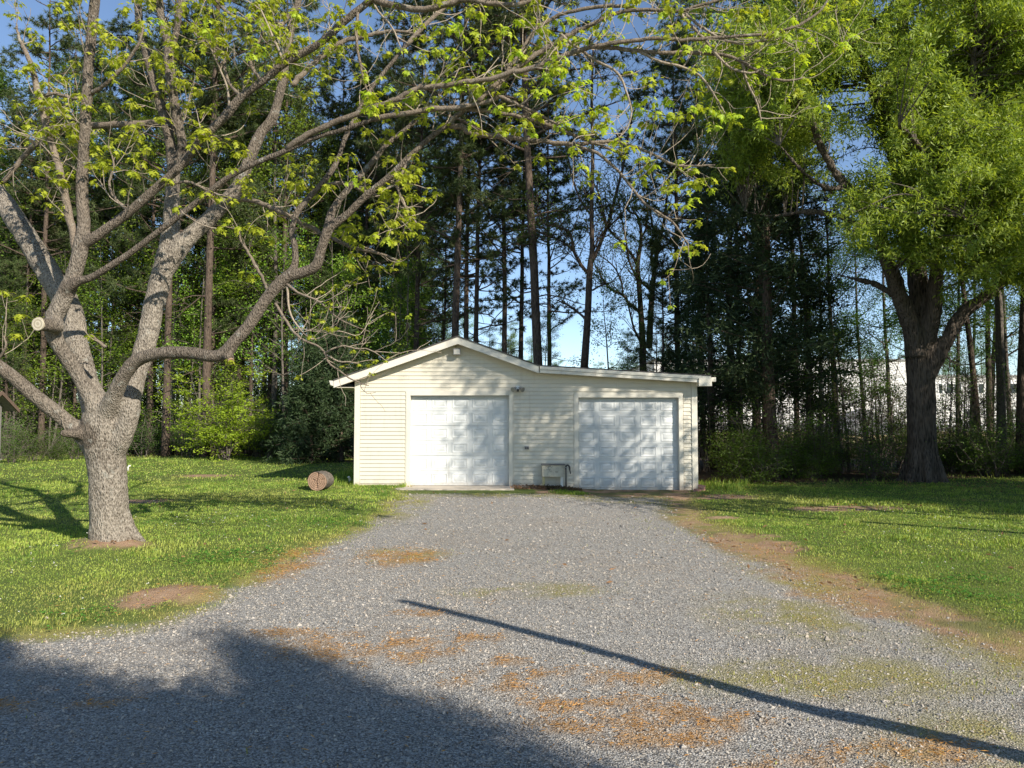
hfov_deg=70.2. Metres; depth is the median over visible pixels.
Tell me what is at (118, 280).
woodland tree
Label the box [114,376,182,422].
undergrowth shrub
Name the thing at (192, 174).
tall leafy tree
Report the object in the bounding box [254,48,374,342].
pine tree
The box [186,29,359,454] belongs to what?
fresh green tree
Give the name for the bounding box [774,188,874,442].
woodland tree
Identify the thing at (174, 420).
undergrowth shrub
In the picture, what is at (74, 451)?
undergrowth shrub
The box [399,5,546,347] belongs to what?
pine tree
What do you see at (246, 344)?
young pine
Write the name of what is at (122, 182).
fresh green tree
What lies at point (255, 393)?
undergrowth shrub
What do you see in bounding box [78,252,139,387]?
fresh sapling
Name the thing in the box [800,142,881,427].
woodland tree
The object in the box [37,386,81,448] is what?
undergrowth shrub
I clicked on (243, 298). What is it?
pine tree
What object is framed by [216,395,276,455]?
undergrowth shrub
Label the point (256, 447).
undergrowth shrub
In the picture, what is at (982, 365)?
distant tree
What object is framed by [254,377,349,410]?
undergrowth shrub
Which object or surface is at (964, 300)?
woodland tree
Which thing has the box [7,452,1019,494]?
long grass
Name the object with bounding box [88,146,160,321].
woodland tree
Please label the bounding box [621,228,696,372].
pine tree
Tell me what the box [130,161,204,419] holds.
woodland tree
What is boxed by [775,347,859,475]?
tall shrub
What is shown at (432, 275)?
pine tree
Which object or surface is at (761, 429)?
undergrowth shrub
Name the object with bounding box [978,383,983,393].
window
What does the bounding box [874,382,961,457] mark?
undergrowth shrub
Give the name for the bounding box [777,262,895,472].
sapling
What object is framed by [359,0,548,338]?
pine tree
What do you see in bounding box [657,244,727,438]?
evergreen tree
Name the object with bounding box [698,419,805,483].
green shrub
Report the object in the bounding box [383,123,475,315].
woodland tree
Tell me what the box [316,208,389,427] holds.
young pine
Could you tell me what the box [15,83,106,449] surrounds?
woodland tree
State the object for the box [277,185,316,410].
woodland tree
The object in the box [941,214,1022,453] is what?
woodland tree
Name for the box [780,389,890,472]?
undergrowth shrub
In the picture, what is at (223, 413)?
undergrowth shrub
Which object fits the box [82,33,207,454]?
pine tree
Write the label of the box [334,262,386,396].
woodland tree
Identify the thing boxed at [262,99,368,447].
fresh green tree
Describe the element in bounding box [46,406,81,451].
undergrowth shrub
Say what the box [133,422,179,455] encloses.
undergrowth shrub
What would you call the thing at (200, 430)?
undergrowth shrub
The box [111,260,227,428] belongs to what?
fresh sapling
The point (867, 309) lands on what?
woodland tree
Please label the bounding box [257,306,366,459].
cedar bush
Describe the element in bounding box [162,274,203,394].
young pine
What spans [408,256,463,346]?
woodland tree
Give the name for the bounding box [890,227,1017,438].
woodland tree
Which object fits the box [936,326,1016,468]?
tall shrub
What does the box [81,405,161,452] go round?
undergrowth shrub
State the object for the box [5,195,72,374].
woodland tree
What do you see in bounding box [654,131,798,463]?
evergreen tree
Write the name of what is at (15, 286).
fresh sapling
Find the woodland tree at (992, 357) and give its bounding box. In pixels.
[928,263,994,404]
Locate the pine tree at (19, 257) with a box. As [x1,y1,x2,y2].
[0,193,66,453]
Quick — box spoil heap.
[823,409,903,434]
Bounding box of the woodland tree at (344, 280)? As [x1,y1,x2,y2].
[289,228,371,364]
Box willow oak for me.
[660,0,1023,483]
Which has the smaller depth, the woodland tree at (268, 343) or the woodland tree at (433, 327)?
the woodland tree at (433, 327)
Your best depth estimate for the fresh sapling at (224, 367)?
35.81 m
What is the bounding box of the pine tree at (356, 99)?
[318,48,432,363]
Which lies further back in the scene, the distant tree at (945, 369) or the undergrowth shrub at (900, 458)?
the distant tree at (945, 369)
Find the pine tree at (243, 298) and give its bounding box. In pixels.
[180,61,301,452]
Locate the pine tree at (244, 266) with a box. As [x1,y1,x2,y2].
[187,69,282,402]
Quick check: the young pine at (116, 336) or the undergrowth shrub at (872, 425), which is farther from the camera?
the young pine at (116, 336)
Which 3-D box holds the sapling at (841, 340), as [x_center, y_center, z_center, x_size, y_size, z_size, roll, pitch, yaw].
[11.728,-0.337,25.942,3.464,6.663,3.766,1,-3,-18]
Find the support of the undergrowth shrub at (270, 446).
on the ground at (703, 475)
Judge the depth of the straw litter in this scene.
4.65 m
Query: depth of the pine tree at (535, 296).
27.67 m
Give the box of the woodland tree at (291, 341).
[261,305,306,385]
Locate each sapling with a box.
[0,229,61,363]
[0,246,49,385]
[0,265,58,448]
[0,289,50,455]
[4,249,97,455]
[23,240,145,421]
[46,317,106,453]
[60,224,178,391]
[66,321,139,422]
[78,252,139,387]
[90,237,199,409]
[90,272,154,388]
[99,308,162,414]
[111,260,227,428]
[115,274,185,449]
[145,231,247,454]
[154,274,218,451]
[155,238,237,384]
[156,275,240,454]
[175,285,254,421]
[178,306,262,427]
[213,213,337,456]
[215,313,266,416]
[248,324,302,427]
[280,224,392,456]
[343,282,404,368]
[347,223,440,367]
[351,265,412,365]
[352,302,393,363]
[562,261,666,371]
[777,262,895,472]
[780,280,902,473]
[797,286,867,426]
[834,324,906,464]
[936,346,1008,440]
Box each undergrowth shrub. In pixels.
[0,407,31,458]
[0,425,57,463]
[1,366,78,454]
[1,386,60,454]
[1,414,37,454]
[1,421,73,461]
[3,415,54,451]
[32,440,73,460]
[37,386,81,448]
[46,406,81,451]
[49,423,83,459]
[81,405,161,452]
[106,386,175,416]
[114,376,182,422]
[126,418,160,453]
[128,408,172,456]
[130,420,149,447]
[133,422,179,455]
[141,396,200,452]
[153,410,198,455]
[156,411,240,454]
[165,428,211,456]
[175,373,280,419]
[179,373,292,415]
[180,382,256,452]
[182,363,265,408]
[215,355,280,406]
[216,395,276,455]
[236,398,285,457]
[242,402,286,457]
[246,416,290,457]
[247,406,289,449]
[247,411,294,456]
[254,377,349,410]
[698,396,845,478]
[698,405,758,462]
[715,406,760,454]
[728,437,793,475]
[754,424,837,478]
[778,399,832,470]
[779,403,816,443]
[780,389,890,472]
[780,432,849,478]
[784,434,857,475]
[789,403,860,477]
[793,423,854,465]
[831,388,946,472]
[833,420,942,480]
[864,403,965,464]
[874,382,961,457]
[875,400,1012,468]
[937,406,1015,469]
[937,424,1019,472]
[938,415,1023,477]
[938,429,1008,470]
[982,439,1023,472]
[993,441,1023,468]
[1013,436,1023,473]
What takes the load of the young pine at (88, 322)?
on the ground at (703, 475)
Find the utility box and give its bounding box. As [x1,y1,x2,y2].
[541,464,565,486]
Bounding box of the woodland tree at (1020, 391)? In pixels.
[1014,288,1023,473]
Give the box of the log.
[308,471,333,490]
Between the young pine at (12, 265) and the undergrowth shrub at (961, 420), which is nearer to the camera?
the undergrowth shrub at (961, 420)
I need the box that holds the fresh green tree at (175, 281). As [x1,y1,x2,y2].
[102,13,256,454]
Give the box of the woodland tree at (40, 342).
[0,278,96,381]
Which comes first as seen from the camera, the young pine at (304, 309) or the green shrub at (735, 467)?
the green shrub at (735, 467)
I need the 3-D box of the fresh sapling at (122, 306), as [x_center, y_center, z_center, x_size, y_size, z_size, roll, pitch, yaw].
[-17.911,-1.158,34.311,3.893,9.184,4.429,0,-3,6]
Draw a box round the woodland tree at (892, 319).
[821,152,967,460]
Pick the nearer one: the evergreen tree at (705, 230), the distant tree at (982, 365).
the evergreen tree at (705, 230)
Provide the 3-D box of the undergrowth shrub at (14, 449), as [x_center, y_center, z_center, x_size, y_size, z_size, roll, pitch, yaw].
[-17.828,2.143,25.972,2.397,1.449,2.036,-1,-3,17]
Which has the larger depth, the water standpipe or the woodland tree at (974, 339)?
the woodland tree at (974, 339)
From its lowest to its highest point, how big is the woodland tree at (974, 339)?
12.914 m
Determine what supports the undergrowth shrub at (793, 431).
on the ground at (703, 475)
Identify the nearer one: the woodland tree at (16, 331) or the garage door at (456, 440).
the garage door at (456, 440)
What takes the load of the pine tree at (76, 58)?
on the ground at (703, 475)
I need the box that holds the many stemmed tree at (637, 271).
[567,91,696,370]
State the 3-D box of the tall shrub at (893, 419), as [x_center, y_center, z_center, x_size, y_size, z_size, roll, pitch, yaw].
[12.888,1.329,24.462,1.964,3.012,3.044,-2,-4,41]
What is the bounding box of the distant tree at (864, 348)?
[854,337,875,358]
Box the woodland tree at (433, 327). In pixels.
[378,135,452,351]
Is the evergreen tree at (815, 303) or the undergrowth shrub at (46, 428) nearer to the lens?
the evergreen tree at (815, 303)
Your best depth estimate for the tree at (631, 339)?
36.97 m
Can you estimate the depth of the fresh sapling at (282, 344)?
31.20 m
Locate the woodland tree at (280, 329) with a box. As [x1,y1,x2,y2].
[249,204,305,374]
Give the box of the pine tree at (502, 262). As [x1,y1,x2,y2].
[440,4,572,352]
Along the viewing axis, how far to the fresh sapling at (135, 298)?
33.23 m
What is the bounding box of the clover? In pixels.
[0,497,1019,629]
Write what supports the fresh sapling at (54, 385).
on the lawn at (184, 596)
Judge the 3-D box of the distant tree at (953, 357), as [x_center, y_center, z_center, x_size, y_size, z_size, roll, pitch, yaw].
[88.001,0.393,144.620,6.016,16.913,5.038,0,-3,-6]
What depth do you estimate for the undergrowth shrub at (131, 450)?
33.72 m
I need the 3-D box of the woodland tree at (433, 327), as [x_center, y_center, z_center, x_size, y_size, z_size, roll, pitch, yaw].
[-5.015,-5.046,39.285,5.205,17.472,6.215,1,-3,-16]
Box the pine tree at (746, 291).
[663,18,800,427]
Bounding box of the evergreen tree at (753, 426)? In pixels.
[704,153,832,430]
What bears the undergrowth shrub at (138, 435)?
on the lawn at (184, 596)
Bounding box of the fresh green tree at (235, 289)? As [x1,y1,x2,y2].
[184,83,304,452]
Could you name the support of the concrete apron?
on the ground at (703, 475)
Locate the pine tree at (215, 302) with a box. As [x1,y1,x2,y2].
[152,58,281,453]
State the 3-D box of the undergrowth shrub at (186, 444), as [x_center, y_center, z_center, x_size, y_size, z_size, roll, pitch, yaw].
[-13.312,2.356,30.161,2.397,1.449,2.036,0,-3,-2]
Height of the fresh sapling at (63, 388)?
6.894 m
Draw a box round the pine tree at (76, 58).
[1,6,134,451]
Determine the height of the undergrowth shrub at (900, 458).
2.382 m
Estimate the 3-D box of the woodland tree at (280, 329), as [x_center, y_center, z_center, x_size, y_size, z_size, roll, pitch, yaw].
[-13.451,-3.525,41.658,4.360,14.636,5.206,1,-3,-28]
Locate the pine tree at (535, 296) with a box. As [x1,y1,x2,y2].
[397,0,657,364]
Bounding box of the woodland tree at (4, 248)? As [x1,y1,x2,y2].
[0,159,38,317]
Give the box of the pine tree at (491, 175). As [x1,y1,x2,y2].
[390,0,540,338]
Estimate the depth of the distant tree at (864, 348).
135.28 m
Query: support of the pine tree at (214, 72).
on the lawn at (184, 596)
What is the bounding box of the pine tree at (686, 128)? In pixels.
[622,0,754,456]
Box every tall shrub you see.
[670,332,743,471]
[698,373,741,467]
[707,336,797,443]
[749,375,811,470]
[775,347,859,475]
[793,354,863,467]
[823,314,980,472]
[830,330,903,470]
[845,375,888,464]
[846,305,1015,471]
[867,378,906,467]
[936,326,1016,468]
[936,363,1016,445]
[980,358,1016,420]
[981,374,1015,449]
[983,352,1016,446]
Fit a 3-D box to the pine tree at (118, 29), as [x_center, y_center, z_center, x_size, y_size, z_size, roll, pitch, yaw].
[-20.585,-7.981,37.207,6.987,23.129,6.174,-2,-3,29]
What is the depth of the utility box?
16.99 m
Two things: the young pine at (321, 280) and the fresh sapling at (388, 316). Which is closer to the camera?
the young pine at (321, 280)
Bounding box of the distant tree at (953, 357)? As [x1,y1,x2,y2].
[945,346,962,373]
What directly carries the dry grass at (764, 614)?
on the gravel drive
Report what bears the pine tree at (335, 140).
on the ground at (703, 475)
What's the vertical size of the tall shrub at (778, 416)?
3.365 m
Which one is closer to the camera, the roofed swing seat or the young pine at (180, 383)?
the roofed swing seat
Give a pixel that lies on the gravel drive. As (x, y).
(980, 631)
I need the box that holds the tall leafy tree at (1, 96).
[0,62,53,333]
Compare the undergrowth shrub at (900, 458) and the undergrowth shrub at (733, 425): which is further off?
the undergrowth shrub at (733, 425)
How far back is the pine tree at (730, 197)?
24.08 m
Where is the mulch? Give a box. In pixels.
[511,484,582,490]
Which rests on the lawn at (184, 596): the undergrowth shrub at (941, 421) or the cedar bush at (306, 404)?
the cedar bush at (306, 404)
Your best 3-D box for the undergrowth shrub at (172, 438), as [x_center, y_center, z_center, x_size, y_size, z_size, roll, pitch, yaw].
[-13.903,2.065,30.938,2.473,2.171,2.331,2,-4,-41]
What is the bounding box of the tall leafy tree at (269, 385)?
[222,71,323,414]
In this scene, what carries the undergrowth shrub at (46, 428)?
on the ground at (703, 475)
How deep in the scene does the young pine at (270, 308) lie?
33.09 m
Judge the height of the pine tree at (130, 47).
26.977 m
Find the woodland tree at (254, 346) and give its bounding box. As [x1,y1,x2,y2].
[200,265,268,410]
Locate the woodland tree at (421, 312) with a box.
[381,277,437,347]
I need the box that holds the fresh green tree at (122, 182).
[17,48,188,380]
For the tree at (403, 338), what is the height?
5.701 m
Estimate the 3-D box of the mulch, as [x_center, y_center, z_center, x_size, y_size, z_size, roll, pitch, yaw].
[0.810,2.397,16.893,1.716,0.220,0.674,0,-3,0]
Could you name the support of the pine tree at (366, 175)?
on the ground at (703, 475)
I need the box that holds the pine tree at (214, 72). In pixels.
[92,0,309,456]
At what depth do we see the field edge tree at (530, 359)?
59.89 m
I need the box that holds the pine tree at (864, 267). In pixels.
[730,91,869,442]
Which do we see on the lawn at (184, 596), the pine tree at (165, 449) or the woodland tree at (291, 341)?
the pine tree at (165, 449)
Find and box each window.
[938,383,961,393]
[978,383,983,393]
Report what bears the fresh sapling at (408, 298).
on the ground at (703, 475)
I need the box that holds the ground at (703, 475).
[24,431,1023,492]
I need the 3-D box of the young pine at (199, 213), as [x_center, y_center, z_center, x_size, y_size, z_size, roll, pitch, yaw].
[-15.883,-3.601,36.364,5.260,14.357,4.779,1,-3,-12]
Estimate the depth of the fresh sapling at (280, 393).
34.63 m
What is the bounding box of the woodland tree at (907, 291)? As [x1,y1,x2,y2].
[870,250,952,352]
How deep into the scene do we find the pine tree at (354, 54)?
38.34 m
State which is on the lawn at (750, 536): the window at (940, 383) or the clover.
the clover
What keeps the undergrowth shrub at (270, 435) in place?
on the ground at (703, 475)
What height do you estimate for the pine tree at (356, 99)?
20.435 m
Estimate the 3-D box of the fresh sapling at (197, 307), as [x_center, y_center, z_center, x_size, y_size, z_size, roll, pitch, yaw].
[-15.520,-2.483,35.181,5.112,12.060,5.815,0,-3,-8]
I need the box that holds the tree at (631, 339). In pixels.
[611,328,638,370]
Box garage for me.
[329,336,715,489]
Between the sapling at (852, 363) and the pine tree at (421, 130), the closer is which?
the sapling at (852, 363)
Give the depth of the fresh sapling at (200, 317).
31.77 m
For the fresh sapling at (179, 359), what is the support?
on the ground at (703, 475)
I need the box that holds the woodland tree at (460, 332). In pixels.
[459,308,479,342]
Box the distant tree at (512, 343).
[499,334,517,354]
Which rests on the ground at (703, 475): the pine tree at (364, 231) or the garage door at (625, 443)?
the pine tree at (364, 231)
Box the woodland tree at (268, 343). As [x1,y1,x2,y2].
[246,235,311,383]
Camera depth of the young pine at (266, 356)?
53.61 m
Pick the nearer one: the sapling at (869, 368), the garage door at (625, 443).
the garage door at (625, 443)
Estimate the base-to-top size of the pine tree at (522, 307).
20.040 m
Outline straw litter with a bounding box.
[0,478,1023,767]
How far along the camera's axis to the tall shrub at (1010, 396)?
24.25 m
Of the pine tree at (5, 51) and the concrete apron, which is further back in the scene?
the pine tree at (5, 51)
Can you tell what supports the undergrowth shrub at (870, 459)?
on the ground at (703, 475)
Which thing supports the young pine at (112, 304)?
on the ground at (703, 475)
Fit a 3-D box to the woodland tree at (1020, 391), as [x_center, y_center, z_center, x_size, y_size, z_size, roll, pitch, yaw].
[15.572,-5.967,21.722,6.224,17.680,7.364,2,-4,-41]
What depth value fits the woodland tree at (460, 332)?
46.11 m
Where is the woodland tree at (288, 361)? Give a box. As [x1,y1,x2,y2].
[255,317,301,387]
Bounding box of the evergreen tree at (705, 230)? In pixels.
[659,182,763,468]
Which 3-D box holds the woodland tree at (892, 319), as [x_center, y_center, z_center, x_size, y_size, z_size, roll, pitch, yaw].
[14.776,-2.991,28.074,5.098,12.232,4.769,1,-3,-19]
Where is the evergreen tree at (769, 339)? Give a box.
[671,0,860,478]
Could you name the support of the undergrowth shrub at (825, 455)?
on the ground at (703, 475)
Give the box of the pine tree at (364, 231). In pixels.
[317,0,456,351]
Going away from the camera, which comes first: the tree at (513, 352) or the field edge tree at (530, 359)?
the tree at (513, 352)
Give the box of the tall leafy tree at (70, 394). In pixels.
[0,45,133,448]
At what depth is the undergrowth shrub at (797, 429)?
22.89 m
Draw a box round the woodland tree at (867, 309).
[810,185,902,433]
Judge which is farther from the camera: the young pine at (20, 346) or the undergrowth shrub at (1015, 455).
the young pine at (20, 346)
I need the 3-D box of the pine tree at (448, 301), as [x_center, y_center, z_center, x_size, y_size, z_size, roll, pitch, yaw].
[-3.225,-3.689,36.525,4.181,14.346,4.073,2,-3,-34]
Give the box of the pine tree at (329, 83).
[218,0,371,429]
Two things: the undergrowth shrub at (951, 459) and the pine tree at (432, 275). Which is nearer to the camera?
the undergrowth shrub at (951, 459)
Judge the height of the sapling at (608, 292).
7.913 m
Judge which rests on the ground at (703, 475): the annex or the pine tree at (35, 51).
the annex
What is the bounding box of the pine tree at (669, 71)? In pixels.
[614,0,753,371]
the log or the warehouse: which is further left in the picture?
the log
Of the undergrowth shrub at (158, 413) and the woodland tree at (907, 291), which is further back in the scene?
the undergrowth shrub at (158, 413)
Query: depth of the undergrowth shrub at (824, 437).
20.60 m
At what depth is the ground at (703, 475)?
21.19 m
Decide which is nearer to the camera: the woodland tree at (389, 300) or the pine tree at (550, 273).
the pine tree at (550, 273)
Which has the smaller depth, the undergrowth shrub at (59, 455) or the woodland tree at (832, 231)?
the undergrowth shrub at (59, 455)
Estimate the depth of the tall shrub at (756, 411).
21.89 m
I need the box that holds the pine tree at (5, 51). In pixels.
[0,42,59,344]
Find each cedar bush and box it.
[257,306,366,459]
[260,392,321,459]
[262,337,350,465]
[290,326,367,462]
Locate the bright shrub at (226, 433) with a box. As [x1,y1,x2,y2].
[149,357,279,461]
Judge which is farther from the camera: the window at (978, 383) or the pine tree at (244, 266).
the window at (978, 383)
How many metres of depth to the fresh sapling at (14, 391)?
31.32 m
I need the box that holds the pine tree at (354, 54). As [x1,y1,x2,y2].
[289,27,393,355]
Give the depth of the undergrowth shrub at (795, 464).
20.50 m
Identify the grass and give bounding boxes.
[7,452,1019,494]
[26,490,1022,767]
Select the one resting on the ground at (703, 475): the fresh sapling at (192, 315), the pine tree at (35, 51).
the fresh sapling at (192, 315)
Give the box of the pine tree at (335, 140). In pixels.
[287,104,383,350]
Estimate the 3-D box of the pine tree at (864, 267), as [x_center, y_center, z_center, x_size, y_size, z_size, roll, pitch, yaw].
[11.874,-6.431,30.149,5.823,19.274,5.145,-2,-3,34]
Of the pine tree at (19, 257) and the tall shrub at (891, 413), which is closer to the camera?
the tall shrub at (891, 413)
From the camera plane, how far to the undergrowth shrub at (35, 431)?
34.86 m
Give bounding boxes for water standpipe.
[564,464,570,486]
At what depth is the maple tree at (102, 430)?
8.38 m
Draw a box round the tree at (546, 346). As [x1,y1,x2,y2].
[524,310,562,365]
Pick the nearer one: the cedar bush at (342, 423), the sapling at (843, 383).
the sapling at (843, 383)
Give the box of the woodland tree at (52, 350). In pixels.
[33,193,88,441]
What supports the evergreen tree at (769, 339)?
on the ground at (703, 475)
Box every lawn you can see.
[0,455,405,640]
[688,477,1023,630]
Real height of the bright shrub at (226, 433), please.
4.251 m
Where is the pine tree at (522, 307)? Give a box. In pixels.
[460,2,594,358]
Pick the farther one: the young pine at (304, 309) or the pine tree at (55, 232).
the young pine at (304, 309)
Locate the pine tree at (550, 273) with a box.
[484,37,613,365]
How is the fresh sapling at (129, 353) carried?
on the ground at (703, 475)
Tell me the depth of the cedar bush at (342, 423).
26.76 m
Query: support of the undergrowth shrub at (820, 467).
on the ground at (703, 475)
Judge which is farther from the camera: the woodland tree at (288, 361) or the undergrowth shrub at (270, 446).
the woodland tree at (288, 361)
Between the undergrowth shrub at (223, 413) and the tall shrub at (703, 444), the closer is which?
the tall shrub at (703, 444)
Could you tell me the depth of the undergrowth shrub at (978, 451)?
22.78 m
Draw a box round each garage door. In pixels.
[411,396,508,485]
[578,398,677,489]
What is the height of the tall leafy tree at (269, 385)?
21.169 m
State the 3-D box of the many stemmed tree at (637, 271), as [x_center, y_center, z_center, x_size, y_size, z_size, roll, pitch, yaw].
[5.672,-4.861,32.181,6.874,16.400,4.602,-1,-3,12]
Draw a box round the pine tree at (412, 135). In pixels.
[367,33,451,338]
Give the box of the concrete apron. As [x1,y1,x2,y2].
[395,486,513,489]
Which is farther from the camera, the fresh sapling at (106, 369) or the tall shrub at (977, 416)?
the fresh sapling at (106, 369)
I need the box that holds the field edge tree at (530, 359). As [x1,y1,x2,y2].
[518,336,542,362]
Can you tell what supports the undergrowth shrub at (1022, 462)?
on the ground at (703, 475)
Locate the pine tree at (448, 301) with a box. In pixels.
[407,169,488,342]
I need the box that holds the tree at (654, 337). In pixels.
[629,303,673,371]
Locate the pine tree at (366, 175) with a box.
[309,51,428,364]
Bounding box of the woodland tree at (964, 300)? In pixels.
[884,161,1022,468]
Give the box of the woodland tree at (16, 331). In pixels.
[1,220,54,399]
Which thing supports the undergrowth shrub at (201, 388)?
on the ground at (703, 475)
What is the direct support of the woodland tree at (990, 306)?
on the ground at (703, 475)
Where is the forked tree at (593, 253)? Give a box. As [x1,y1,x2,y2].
[502,4,662,367]
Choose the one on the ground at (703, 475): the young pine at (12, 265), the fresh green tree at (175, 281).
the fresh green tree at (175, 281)
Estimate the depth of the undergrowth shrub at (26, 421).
32.09 m
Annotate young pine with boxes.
[0,182,61,407]
[0,255,46,455]
[24,196,89,425]
[46,253,117,453]
[85,207,177,453]
[91,224,140,382]
[117,230,201,421]
[155,173,234,416]
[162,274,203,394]
[197,230,268,398]
[211,219,290,454]
[221,270,297,403]
[278,242,350,446]
[296,237,369,360]
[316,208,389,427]
[361,215,436,360]
[379,261,433,359]
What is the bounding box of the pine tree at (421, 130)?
[339,0,491,350]
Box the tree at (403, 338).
[391,333,419,355]
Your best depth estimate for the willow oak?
17.59 m
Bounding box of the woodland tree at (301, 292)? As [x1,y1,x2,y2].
[291,209,360,372]
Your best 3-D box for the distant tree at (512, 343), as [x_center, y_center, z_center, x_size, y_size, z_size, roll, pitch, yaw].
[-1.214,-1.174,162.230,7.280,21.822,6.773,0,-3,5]
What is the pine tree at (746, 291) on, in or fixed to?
on the ground at (703, 475)
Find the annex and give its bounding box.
[906,375,1016,430]
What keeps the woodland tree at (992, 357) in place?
on the ground at (703, 475)
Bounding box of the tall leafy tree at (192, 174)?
[120,55,261,451]
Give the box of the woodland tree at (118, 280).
[61,180,140,364]
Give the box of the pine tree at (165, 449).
[73,0,275,456]
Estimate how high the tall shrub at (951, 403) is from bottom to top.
5.279 m
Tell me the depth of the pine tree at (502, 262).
29.69 m
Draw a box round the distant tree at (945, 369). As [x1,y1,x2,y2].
[940,349,951,374]
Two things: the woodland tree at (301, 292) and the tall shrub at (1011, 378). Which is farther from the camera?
the woodland tree at (301, 292)
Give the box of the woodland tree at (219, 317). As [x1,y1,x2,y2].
[185,103,295,450]
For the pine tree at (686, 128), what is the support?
on the ground at (703, 475)
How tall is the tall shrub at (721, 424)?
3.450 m
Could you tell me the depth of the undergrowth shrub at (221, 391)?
47.86 m
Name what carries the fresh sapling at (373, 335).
on the ground at (703, 475)
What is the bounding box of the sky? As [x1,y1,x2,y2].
[0,0,1023,415]
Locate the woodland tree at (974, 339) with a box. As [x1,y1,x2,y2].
[940,249,1019,431]
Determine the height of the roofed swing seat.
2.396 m
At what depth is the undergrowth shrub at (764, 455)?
20.81 m
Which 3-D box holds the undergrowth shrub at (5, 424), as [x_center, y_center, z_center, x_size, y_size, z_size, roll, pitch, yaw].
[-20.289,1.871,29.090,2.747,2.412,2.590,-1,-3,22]
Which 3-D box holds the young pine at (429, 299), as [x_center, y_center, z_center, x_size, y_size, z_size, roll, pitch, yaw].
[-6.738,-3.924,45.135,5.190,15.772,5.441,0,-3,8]
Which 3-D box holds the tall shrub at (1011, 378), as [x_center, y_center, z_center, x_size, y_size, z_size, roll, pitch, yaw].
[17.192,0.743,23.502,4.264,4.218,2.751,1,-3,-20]
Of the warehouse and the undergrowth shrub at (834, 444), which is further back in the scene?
the warehouse
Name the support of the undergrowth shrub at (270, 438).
on the ground at (703, 475)
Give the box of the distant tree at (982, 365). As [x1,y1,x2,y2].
[966,328,991,374]
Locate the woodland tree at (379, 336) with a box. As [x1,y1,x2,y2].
[354,237,431,366]
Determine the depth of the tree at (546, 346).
28.09 m
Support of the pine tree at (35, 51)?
on the lawn at (184, 596)
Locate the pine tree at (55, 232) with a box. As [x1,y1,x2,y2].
[0,108,70,451]
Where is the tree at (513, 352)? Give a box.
[499,338,516,356]
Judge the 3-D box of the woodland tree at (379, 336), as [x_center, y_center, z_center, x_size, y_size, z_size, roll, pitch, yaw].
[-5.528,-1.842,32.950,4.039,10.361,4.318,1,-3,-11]
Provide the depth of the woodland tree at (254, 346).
44.69 m
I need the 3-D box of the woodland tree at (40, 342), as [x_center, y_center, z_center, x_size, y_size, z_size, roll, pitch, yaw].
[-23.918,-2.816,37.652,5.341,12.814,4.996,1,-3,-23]
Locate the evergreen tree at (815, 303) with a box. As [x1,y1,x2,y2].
[748,153,868,440]
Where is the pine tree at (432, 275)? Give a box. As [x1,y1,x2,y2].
[405,218,460,341]
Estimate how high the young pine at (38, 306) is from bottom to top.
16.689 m
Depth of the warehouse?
95.11 m
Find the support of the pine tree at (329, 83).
on the ground at (703, 475)
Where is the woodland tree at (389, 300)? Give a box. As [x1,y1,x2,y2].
[358,248,411,346]
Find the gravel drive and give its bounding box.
[0,489,1023,767]
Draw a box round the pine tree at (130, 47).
[89,43,185,322]
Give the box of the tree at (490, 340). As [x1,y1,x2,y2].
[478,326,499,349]
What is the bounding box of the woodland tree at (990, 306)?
[939,234,1020,444]
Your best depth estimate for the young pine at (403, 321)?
46.98 m
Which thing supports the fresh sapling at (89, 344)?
on the ground at (703, 475)
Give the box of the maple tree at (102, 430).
[0,0,873,541]
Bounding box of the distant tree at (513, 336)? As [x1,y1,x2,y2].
[497,319,526,359]
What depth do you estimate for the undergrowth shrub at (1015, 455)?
21.85 m
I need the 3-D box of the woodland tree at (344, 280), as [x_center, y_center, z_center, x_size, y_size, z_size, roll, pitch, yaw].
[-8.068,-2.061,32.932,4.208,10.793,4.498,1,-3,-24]
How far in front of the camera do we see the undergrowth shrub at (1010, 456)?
21.86 m
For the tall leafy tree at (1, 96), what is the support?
on the ground at (703, 475)
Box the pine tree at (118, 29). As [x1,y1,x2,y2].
[33,9,162,390]
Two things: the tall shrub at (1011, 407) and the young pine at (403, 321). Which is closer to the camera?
the tall shrub at (1011, 407)
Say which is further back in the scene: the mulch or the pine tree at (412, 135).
the pine tree at (412, 135)
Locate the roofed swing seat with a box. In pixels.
[0,391,19,459]
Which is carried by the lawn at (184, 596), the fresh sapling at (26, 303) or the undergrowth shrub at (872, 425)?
the fresh sapling at (26, 303)
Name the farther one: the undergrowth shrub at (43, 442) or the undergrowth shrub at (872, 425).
the undergrowth shrub at (43, 442)
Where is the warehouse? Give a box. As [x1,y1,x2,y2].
[630,359,906,431]
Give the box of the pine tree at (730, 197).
[668,0,851,446]
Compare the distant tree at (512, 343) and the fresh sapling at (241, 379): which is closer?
the fresh sapling at (241, 379)
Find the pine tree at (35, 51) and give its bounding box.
[0,0,129,454]
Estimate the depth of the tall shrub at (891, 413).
22.08 m
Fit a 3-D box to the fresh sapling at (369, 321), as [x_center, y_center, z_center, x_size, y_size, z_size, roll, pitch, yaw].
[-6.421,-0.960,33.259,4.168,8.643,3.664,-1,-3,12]
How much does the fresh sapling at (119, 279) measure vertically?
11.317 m

